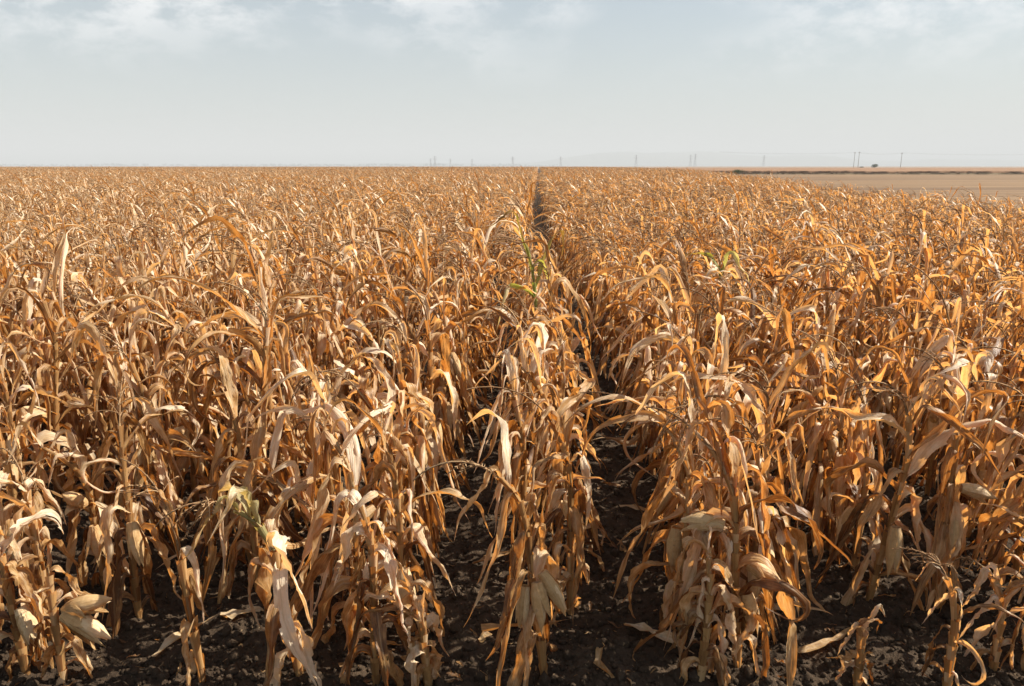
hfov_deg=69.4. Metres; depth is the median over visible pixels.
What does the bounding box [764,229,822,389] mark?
corn plant
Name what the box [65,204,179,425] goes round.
corn plant
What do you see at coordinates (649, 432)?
corn plant
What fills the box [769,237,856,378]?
corn plant
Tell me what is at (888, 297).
corn plant
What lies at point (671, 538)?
corn plant
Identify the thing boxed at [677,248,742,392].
corn plant
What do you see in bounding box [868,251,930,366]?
corn plant
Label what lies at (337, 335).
corn plant
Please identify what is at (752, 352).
corn plant
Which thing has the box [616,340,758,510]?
corn plant
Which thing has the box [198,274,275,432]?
corn plant
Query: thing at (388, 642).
fallen leaf
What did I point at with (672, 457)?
corn plant
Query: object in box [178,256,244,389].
corn plant
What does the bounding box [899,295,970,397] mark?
corn plant
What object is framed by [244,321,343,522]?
corn plant
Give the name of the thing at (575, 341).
corn plant
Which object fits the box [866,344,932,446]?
corn plant
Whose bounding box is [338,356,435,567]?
corn plant
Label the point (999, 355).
corn plant
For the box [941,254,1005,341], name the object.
corn plant
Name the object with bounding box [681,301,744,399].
corn plant
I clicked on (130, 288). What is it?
corn plant
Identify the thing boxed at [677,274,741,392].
corn plant
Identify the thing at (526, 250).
corn plant
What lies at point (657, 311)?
corn plant
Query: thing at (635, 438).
corn plant
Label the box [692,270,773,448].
corn plant
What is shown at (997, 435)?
corn plant
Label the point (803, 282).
corn plant
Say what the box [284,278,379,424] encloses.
corn plant
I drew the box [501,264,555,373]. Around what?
corn plant
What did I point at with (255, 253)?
corn plant
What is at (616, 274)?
corn plant
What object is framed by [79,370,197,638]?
corn plant
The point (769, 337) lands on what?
corn plant
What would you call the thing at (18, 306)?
corn plant
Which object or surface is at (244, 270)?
corn plant
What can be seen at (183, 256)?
corn plant
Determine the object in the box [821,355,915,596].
corn plant
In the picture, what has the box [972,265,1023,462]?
corn plant
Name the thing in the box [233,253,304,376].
corn plant
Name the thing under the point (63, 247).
corn plant
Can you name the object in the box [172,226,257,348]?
corn plant
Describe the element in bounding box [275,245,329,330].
corn plant
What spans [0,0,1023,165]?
sky
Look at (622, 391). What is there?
corn plant
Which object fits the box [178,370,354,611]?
corn plant
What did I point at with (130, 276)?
corn plant
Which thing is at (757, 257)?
corn plant
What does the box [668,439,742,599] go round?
corn plant
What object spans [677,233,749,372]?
corn plant
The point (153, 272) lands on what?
corn plant
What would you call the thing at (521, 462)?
corn plant
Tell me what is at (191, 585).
corn plant
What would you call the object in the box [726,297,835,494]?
corn plant
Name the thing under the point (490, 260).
corn plant
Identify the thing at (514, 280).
corn plant
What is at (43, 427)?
corn plant
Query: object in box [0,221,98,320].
corn plant
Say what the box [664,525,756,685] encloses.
corn plant
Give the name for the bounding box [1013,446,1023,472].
corn plant
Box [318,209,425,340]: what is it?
corn plant
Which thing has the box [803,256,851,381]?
corn plant
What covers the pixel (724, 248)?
corn plant
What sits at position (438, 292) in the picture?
corn plant
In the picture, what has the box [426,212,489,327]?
corn plant
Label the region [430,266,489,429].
corn plant
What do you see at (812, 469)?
corn plant
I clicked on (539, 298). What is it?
corn plant
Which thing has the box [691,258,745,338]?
corn plant
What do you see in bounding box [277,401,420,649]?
corn plant
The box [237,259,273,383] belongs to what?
corn plant
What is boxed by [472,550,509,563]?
fallen leaf
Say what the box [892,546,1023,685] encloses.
corn plant
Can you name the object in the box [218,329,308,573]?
corn plant
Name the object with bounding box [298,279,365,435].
corn plant
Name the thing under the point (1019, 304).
corn plant
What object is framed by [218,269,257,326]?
corn plant
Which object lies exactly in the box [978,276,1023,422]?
corn plant
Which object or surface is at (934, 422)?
corn plant
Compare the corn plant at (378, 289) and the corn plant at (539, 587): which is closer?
the corn plant at (539, 587)
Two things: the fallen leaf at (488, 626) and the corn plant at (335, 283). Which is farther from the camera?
the corn plant at (335, 283)
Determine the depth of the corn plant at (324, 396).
3.17 m
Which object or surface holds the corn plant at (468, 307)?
on the ground
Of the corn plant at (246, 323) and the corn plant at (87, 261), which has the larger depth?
the corn plant at (246, 323)
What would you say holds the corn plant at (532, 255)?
on the ground
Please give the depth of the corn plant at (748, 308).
5.38 m
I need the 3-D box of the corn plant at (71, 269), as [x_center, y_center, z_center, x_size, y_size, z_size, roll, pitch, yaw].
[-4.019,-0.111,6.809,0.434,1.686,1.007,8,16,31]
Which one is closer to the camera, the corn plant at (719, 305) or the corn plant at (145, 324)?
the corn plant at (719, 305)
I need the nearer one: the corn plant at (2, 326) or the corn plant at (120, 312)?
the corn plant at (2, 326)
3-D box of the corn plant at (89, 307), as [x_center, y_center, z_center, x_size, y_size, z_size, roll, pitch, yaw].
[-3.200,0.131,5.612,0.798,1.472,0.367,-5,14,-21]
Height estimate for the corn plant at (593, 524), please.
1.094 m
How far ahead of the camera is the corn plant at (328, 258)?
7.26 m
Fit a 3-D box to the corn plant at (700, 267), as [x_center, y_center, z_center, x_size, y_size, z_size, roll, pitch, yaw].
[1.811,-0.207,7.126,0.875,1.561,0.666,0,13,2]
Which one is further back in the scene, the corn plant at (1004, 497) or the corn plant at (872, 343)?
the corn plant at (872, 343)
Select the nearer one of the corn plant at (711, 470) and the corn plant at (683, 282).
the corn plant at (711, 470)
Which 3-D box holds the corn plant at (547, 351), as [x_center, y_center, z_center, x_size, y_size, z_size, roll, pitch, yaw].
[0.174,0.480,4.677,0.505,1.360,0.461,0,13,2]
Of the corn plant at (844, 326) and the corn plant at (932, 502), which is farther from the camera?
the corn plant at (844, 326)
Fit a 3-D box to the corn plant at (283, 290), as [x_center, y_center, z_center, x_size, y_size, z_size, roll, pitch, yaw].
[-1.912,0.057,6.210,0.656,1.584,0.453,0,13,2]
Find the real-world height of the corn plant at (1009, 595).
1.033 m
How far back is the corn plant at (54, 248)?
6.32 m
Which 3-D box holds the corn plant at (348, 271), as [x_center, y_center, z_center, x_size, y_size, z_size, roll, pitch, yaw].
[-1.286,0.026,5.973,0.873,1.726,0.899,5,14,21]
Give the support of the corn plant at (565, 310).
on the ground
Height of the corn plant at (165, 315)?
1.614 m
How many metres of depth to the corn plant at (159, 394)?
4.29 m
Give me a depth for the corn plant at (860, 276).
5.38 m
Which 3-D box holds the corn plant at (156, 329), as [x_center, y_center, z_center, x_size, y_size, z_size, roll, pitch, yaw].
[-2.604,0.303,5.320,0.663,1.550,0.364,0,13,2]
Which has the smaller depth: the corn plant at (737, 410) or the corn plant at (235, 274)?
the corn plant at (737, 410)
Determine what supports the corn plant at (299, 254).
on the ground
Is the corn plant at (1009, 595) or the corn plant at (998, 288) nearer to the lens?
the corn plant at (1009, 595)
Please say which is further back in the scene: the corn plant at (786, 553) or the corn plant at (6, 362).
the corn plant at (6, 362)
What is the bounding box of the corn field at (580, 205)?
[0,165,1023,562]
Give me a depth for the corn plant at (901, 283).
6.39 m
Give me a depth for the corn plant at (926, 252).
6.02 m
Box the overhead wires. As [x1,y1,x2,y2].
[911,153,1003,154]
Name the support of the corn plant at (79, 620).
on the ground
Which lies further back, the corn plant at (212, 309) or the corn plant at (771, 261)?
the corn plant at (771, 261)
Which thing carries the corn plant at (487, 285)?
on the ground
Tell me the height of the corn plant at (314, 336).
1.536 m
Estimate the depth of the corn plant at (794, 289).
6.80 m
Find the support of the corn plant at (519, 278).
on the ground
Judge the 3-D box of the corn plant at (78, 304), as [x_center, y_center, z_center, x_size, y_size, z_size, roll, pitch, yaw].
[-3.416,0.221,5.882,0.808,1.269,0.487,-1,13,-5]
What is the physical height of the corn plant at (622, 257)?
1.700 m
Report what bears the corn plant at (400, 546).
on the ground
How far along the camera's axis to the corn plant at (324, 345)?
4.66 m
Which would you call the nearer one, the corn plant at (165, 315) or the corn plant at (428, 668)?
the corn plant at (428, 668)
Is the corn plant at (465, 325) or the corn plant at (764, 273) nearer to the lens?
the corn plant at (465, 325)
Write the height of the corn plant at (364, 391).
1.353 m
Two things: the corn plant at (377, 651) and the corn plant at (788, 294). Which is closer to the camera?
the corn plant at (377, 651)
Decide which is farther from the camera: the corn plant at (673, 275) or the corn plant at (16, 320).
the corn plant at (673, 275)
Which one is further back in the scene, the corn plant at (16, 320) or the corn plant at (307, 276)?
the corn plant at (307, 276)
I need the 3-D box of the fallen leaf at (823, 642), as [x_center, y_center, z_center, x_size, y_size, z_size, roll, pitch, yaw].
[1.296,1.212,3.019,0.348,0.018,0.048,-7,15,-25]
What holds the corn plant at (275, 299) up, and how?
on the ground
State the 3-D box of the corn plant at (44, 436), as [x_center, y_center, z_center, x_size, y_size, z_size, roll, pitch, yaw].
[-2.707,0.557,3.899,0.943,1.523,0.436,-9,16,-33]
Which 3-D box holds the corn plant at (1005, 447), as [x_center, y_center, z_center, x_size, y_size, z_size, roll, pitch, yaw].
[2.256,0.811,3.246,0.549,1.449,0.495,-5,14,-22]
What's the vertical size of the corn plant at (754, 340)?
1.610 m
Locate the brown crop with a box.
[664,167,1023,173]
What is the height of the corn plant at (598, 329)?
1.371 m
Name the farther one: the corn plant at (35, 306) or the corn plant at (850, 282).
the corn plant at (850, 282)
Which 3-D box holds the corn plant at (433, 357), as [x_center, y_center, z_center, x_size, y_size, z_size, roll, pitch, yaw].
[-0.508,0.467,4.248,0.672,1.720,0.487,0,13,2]
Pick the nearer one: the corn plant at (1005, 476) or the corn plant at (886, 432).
the corn plant at (1005, 476)
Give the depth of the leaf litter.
3.15 m
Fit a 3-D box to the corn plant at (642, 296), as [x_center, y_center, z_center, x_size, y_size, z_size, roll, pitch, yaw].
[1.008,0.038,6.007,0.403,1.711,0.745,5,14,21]
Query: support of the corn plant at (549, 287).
on the ground
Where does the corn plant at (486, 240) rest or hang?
on the ground
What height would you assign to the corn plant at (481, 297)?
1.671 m
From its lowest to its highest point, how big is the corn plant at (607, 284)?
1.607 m
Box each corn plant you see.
[0,214,109,489]
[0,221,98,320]
[0,237,163,443]
[0,250,29,402]
[0,262,118,504]
[0,268,24,404]
[0,270,51,438]
[0,283,90,434]
[0,294,118,493]
[0,319,37,446]
[0,330,93,529]
[0,336,32,458]
[0,344,41,440]
[0,404,46,605]
[0,427,62,497]
[0,448,83,663]
[0,509,102,682]
[1,289,76,382]
[3,294,106,383]
[7,421,159,590]
[10,236,115,389]
[13,280,89,431]
[14,286,130,489]
[19,251,135,384]
[19,272,118,476]
[20,240,85,380]
[20,264,109,397]
[20,268,80,423]
[21,239,110,349]
[25,565,111,681]
[49,318,199,532]
[58,321,212,572]
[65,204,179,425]
[65,305,151,443]
[73,361,200,544]
[75,251,172,428]
[76,285,249,483]
[77,287,139,393]
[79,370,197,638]
[86,243,179,364]
[93,258,153,366]
[93,275,151,384]
[94,250,190,396]
[97,281,187,424]
[105,215,224,394]
[107,216,193,339]
[118,458,208,685]
[125,264,340,579]
[128,237,188,362]
[142,239,173,344]
[143,249,200,361]
[145,295,273,459]
[150,350,236,509]
[151,299,256,468]
[152,324,259,493]
[152,480,321,685]
[155,286,213,396]
[155,308,235,471]
[156,329,334,580]
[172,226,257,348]
[177,215,280,421]
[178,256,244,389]
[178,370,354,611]
[180,299,373,504]
[181,236,264,380]
[195,244,253,382]
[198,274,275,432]
[200,231,312,403]
[204,272,329,419]
[206,229,300,375]
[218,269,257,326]
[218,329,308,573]
[223,238,259,323]
[230,270,302,417]
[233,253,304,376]
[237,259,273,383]
[241,334,378,630]
[244,257,311,393]
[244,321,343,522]
[247,219,339,342]
[250,314,340,491]
[251,211,366,336]
[253,332,357,487]
[271,274,343,473]
[271,298,340,466]
[273,295,384,446]
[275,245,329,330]
[276,305,305,401]
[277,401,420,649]
[279,257,409,391]
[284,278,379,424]
[285,243,341,308]
[285,252,361,302]
[286,315,358,444]
[289,285,316,361]
[290,250,330,358]
[291,214,407,392]
[295,237,408,397]
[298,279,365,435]
[307,367,436,601]
[309,374,469,564]
[314,266,401,381]
[315,329,450,541]
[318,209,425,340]
[318,266,378,380]
[318,397,492,636]
[321,249,411,372]
[323,260,378,412]
[334,253,382,384]
[334,489,429,685]
[336,282,408,376]
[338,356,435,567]
[343,280,502,421]
[356,226,423,342]
[358,273,500,437]
[359,317,444,525]
[359,579,448,685]
[377,216,482,462]
[388,276,470,501]
[393,253,481,434]
[394,339,465,454]
[399,274,503,402]
[406,292,508,446]
[407,230,503,366]
[408,232,499,391]
[410,231,504,379]
[412,409,566,685]
[413,272,492,390]
[423,250,506,373]
[425,299,493,409]
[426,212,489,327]
[427,251,487,398]
[430,230,475,309]
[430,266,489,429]
[431,203,522,350]
[435,247,467,269]
[440,228,505,388]
[447,253,501,367]
[448,240,497,347]
[464,290,575,513]
[467,349,604,583]
[467,376,595,627]
[480,274,581,454]
[483,210,564,415]
[491,236,540,347]
[491,237,531,344]
[493,239,611,457]
[495,258,549,310]
[499,308,578,465]
[500,281,546,369]
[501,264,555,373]
[501,325,607,536]
[502,230,544,309]
[502,266,580,386]
[503,267,579,424]
[504,238,545,311]
[505,255,644,432]
[512,253,533,328]
[518,222,567,337]
[519,260,559,401]
[519,383,612,567]
[522,306,601,472]
[533,345,571,488]
[556,364,770,660]
[567,241,627,377]
[569,243,675,378]
[575,245,671,389]
[582,251,621,355]
[584,232,631,361]
[589,270,641,339]
[591,239,636,328]
[594,284,699,445]
[596,261,650,373]
[596,299,663,408]
[600,262,673,433]
[600,264,686,459]
[603,235,646,284]
[606,310,655,416]
[608,345,663,477]
[609,243,651,413]
[612,234,665,362]
[614,249,666,425]
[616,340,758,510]
[618,237,641,369]
[621,289,726,474]
[621,312,787,604]
[623,309,705,523]
[626,259,667,441]
[626,344,823,685]
[627,376,719,547]
[638,323,703,553]
[644,347,746,576]
[647,239,697,449]
[655,215,721,336]
[657,239,744,329]
[658,261,699,332]
[661,252,690,320]
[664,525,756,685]
[665,248,730,367]
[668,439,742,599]
[669,341,829,616]
[674,272,728,508]
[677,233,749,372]
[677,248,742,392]
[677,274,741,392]
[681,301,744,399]
[683,258,717,347]
[691,233,741,324]
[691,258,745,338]
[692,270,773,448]
[695,400,851,645]
[704,279,790,460]
[707,282,773,417]
[708,252,758,368]
[714,274,756,401]
[715,253,816,354]
[726,288,778,374]
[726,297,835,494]
[726,319,769,435]
[732,285,837,422]
[739,245,793,292]
[740,295,831,480]
[741,308,845,555]
[748,329,807,471]
[750,253,790,357]
[751,317,832,524]
[754,219,875,338]
[754,323,902,542]
[757,264,804,336]
[763,210,848,358]
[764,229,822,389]
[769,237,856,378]
[776,246,878,403]
[786,271,838,319]
[786,274,822,335]
[791,276,897,425]
[793,327,874,574]
[794,243,909,437]
[800,345,1023,610]
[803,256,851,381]
[820,228,884,412]
[820,315,848,402]
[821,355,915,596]
[827,603,884,685]
[830,232,938,392]
[837,243,875,365]
[837,273,869,335]
[849,279,932,452]
[860,245,929,381]
[860,287,925,476]
[864,268,927,370]
[866,270,906,375]
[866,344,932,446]
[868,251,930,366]
[877,305,1002,495]
[883,260,971,503]
[890,328,997,614]
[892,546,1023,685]
[897,312,986,407]
[898,312,984,491]
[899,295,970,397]
[918,355,1021,530]
[921,274,993,421]
[922,326,1007,525]
[930,290,1002,387]
[931,351,1016,567]
[937,265,982,351]
[938,263,1007,413]
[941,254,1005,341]
[949,555,1023,670]
[953,371,1023,596]
[958,326,1008,402]
[961,275,1023,477]
[963,318,1023,450]
[964,346,1023,578]
[965,343,1023,603]
[967,246,1010,374]
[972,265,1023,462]
[972,267,1020,330]
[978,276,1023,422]
[989,448,1023,669]
[994,268,1023,348]
[994,284,1021,326]
[1004,250,1023,359]
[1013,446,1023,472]
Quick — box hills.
[238,151,1023,165]
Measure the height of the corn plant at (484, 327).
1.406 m
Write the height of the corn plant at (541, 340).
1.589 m
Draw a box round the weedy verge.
[730,173,1023,173]
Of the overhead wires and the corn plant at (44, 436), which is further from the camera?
the overhead wires
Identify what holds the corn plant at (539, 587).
on the ground
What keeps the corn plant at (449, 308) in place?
on the ground
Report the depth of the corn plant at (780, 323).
4.89 m
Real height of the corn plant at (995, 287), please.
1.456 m
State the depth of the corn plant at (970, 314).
5.57 m
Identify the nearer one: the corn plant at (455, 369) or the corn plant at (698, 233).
the corn plant at (455, 369)
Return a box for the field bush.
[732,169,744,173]
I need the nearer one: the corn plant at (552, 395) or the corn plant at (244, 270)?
the corn plant at (552, 395)
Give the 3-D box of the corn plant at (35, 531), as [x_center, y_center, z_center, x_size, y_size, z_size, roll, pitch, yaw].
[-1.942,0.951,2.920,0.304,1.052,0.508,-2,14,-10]
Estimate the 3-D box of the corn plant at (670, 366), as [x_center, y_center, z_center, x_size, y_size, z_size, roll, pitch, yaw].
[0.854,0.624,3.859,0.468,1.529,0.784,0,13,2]
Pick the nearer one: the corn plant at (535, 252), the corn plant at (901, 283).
the corn plant at (901, 283)
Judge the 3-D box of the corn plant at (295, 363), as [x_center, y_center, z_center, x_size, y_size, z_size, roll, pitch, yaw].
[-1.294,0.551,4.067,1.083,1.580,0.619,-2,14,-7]
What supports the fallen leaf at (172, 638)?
on the ground
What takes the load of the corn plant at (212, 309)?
on the ground
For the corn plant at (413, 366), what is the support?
on the ground
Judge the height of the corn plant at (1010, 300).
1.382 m
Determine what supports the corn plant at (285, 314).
on the ground
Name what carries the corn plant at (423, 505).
on the ground
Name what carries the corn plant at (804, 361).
on the ground
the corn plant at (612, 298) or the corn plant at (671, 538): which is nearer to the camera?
the corn plant at (671, 538)
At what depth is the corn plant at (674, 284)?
7.34 m
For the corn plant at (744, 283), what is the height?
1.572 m
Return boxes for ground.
[0,169,1023,685]
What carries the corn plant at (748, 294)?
on the ground
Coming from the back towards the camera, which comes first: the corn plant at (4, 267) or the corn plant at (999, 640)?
the corn plant at (4, 267)
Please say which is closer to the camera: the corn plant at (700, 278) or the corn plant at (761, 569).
the corn plant at (761, 569)
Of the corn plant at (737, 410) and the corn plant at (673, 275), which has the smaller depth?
the corn plant at (737, 410)
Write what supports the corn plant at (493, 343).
on the ground
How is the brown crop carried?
on the ground
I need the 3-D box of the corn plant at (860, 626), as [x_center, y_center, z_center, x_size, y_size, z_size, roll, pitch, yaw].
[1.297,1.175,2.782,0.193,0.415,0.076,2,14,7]
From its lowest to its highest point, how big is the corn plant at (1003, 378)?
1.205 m
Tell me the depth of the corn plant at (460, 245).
7.19 m
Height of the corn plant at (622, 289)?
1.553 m
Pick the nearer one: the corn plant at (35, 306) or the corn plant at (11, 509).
the corn plant at (11, 509)
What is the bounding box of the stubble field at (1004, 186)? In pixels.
[725,174,1023,212]
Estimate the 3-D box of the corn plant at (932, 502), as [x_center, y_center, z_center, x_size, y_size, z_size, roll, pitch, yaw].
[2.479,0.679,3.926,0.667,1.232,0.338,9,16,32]
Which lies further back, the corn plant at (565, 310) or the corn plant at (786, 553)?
the corn plant at (565, 310)
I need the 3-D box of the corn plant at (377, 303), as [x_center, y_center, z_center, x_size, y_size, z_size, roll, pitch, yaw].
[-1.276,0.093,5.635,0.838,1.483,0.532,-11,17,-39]
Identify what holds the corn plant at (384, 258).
on the ground
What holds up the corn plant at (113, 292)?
on the ground
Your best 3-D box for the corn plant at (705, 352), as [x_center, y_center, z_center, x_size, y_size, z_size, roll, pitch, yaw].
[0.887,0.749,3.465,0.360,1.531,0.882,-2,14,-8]
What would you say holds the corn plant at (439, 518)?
on the ground
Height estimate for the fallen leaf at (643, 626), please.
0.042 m
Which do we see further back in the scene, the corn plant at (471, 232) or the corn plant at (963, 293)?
the corn plant at (471, 232)
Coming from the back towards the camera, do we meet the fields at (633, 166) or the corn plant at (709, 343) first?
the fields at (633, 166)
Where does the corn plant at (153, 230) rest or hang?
on the ground
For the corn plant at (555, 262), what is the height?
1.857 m
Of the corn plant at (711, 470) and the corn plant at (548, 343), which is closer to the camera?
the corn plant at (711, 470)
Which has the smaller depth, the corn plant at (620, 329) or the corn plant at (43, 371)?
the corn plant at (43, 371)
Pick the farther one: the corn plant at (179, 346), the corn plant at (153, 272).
the corn plant at (153, 272)
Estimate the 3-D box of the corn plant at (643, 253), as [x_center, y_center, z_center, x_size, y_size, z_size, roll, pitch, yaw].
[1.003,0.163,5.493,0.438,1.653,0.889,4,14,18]
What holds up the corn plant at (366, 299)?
on the ground
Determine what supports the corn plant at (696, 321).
on the ground
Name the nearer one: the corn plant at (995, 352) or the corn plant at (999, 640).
the corn plant at (999, 640)
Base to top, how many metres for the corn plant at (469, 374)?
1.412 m
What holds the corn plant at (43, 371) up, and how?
on the ground
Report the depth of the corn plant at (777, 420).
4.61 m
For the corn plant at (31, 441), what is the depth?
3.96 m
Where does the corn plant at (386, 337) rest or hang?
on the ground
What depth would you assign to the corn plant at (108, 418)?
4.69 m
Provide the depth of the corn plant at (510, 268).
6.30 m
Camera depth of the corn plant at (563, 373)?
4.52 m
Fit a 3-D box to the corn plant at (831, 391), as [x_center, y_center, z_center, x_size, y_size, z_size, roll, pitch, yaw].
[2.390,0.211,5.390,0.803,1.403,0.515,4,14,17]
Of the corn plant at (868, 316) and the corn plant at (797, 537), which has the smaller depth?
the corn plant at (797, 537)
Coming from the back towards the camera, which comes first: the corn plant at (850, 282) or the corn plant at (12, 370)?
the corn plant at (850, 282)
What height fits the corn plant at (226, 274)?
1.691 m
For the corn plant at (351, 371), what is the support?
on the ground
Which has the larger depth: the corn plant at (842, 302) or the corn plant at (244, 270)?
the corn plant at (244, 270)
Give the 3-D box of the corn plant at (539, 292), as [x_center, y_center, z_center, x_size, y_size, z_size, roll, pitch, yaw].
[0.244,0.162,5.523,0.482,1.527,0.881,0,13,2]
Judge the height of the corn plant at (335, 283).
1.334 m
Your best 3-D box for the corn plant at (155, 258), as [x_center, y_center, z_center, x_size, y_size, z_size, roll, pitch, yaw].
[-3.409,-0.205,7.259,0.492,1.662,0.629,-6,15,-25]
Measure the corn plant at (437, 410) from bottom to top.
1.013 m
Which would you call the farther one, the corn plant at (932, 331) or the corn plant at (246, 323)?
the corn plant at (246, 323)
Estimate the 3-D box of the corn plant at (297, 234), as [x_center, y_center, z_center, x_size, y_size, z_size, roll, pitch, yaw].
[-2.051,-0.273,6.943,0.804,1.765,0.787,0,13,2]
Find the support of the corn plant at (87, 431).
on the ground
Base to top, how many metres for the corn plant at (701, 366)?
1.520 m
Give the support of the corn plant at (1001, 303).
on the ground
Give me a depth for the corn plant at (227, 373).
3.42 m
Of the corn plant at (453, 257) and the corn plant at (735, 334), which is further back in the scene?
the corn plant at (453, 257)
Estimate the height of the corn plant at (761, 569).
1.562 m
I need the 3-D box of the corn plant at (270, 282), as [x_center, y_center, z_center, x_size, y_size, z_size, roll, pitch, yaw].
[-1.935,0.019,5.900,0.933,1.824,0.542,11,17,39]
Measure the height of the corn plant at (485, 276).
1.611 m
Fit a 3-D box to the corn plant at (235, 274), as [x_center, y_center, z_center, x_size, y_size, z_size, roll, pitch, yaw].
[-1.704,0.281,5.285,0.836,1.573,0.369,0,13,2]
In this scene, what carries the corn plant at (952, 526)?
on the ground
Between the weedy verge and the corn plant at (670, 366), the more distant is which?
the weedy verge
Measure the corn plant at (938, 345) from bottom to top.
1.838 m
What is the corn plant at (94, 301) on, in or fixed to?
on the ground
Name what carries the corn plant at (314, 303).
on the ground
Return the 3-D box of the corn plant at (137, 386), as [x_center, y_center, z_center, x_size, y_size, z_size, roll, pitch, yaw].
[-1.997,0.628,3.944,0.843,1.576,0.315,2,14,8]
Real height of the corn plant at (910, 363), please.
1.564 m
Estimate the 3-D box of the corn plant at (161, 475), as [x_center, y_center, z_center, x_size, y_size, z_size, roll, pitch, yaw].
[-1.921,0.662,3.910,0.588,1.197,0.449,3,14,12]
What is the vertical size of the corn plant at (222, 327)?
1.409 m
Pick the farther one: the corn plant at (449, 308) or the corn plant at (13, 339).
the corn plant at (449, 308)
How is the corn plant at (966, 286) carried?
on the ground
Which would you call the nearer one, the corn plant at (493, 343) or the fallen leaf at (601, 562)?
the fallen leaf at (601, 562)
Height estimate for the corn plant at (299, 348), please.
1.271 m
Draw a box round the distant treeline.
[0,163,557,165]
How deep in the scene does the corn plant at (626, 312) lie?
6.24 m
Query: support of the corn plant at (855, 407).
on the ground
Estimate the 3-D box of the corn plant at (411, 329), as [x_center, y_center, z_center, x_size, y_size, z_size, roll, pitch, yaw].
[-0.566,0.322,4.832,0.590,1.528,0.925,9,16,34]
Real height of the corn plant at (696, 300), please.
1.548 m
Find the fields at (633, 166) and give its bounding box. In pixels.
[0,166,1023,168]
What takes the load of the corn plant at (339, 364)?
on the ground
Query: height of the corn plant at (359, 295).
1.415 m
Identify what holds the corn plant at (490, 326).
on the ground
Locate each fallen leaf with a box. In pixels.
[152,615,215,656]
[220,606,263,618]
[338,640,398,666]
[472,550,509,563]
[481,619,566,630]
[584,548,604,571]
[593,642,613,677]
[619,504,644,510]
[624,622,692,652]
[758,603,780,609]
[797,627,850,652]
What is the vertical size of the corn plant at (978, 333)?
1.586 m
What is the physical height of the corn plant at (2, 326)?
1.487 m
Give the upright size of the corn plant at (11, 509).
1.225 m
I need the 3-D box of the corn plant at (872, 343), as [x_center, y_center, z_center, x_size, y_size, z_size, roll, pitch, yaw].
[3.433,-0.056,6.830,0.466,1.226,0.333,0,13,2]
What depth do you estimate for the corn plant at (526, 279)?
6.55 m
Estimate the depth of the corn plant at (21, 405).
4.85 m
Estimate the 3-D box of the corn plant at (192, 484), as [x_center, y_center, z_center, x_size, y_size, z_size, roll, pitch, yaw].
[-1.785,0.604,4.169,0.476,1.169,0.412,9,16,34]
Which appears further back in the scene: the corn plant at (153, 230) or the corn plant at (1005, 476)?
the corn plant at (153, 230)
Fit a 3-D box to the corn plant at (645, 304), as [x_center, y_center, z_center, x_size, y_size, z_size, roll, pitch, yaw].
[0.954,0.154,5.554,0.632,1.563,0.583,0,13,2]
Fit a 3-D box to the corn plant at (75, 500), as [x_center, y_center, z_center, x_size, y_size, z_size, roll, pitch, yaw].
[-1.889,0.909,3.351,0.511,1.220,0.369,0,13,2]
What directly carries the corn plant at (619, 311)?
on the ground
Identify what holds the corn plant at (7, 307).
on the ground
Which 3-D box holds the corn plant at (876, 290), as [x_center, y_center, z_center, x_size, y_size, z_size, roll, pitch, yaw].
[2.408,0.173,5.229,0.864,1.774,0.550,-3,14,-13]
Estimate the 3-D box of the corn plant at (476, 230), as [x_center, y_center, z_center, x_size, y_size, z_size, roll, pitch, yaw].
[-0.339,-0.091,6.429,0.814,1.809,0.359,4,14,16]
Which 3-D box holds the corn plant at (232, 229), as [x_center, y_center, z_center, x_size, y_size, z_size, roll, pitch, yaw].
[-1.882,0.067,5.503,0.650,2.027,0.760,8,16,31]
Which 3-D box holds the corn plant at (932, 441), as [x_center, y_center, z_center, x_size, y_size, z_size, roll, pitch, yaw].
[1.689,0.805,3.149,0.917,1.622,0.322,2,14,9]
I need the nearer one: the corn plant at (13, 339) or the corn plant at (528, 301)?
the corn plant at (13, 339)
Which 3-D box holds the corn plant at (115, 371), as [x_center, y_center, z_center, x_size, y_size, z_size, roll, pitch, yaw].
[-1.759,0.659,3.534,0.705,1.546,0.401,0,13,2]
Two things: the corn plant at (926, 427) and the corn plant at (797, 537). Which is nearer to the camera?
the corn plant at (797, 537)
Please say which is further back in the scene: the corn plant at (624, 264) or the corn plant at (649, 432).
the corn plant at (624, 264)
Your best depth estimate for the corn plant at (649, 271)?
6.73 m
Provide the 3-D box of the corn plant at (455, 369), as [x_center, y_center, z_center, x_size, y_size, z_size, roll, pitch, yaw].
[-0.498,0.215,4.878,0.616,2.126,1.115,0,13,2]
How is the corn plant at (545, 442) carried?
on the ground
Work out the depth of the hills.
7704.48 m
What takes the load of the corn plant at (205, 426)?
on the ground
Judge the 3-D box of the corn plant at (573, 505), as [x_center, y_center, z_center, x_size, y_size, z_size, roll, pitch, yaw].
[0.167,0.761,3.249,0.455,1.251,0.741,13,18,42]
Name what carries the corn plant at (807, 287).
on the ground
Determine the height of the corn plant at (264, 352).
1.835 m
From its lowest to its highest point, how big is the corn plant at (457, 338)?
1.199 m
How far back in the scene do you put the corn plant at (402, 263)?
7.40 m
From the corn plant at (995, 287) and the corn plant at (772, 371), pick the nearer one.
the corn plant at (772, 371)
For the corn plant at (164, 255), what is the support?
on the ground
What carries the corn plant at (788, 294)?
on the ground
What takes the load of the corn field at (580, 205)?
on the ground
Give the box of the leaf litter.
[12,337,1022,685]

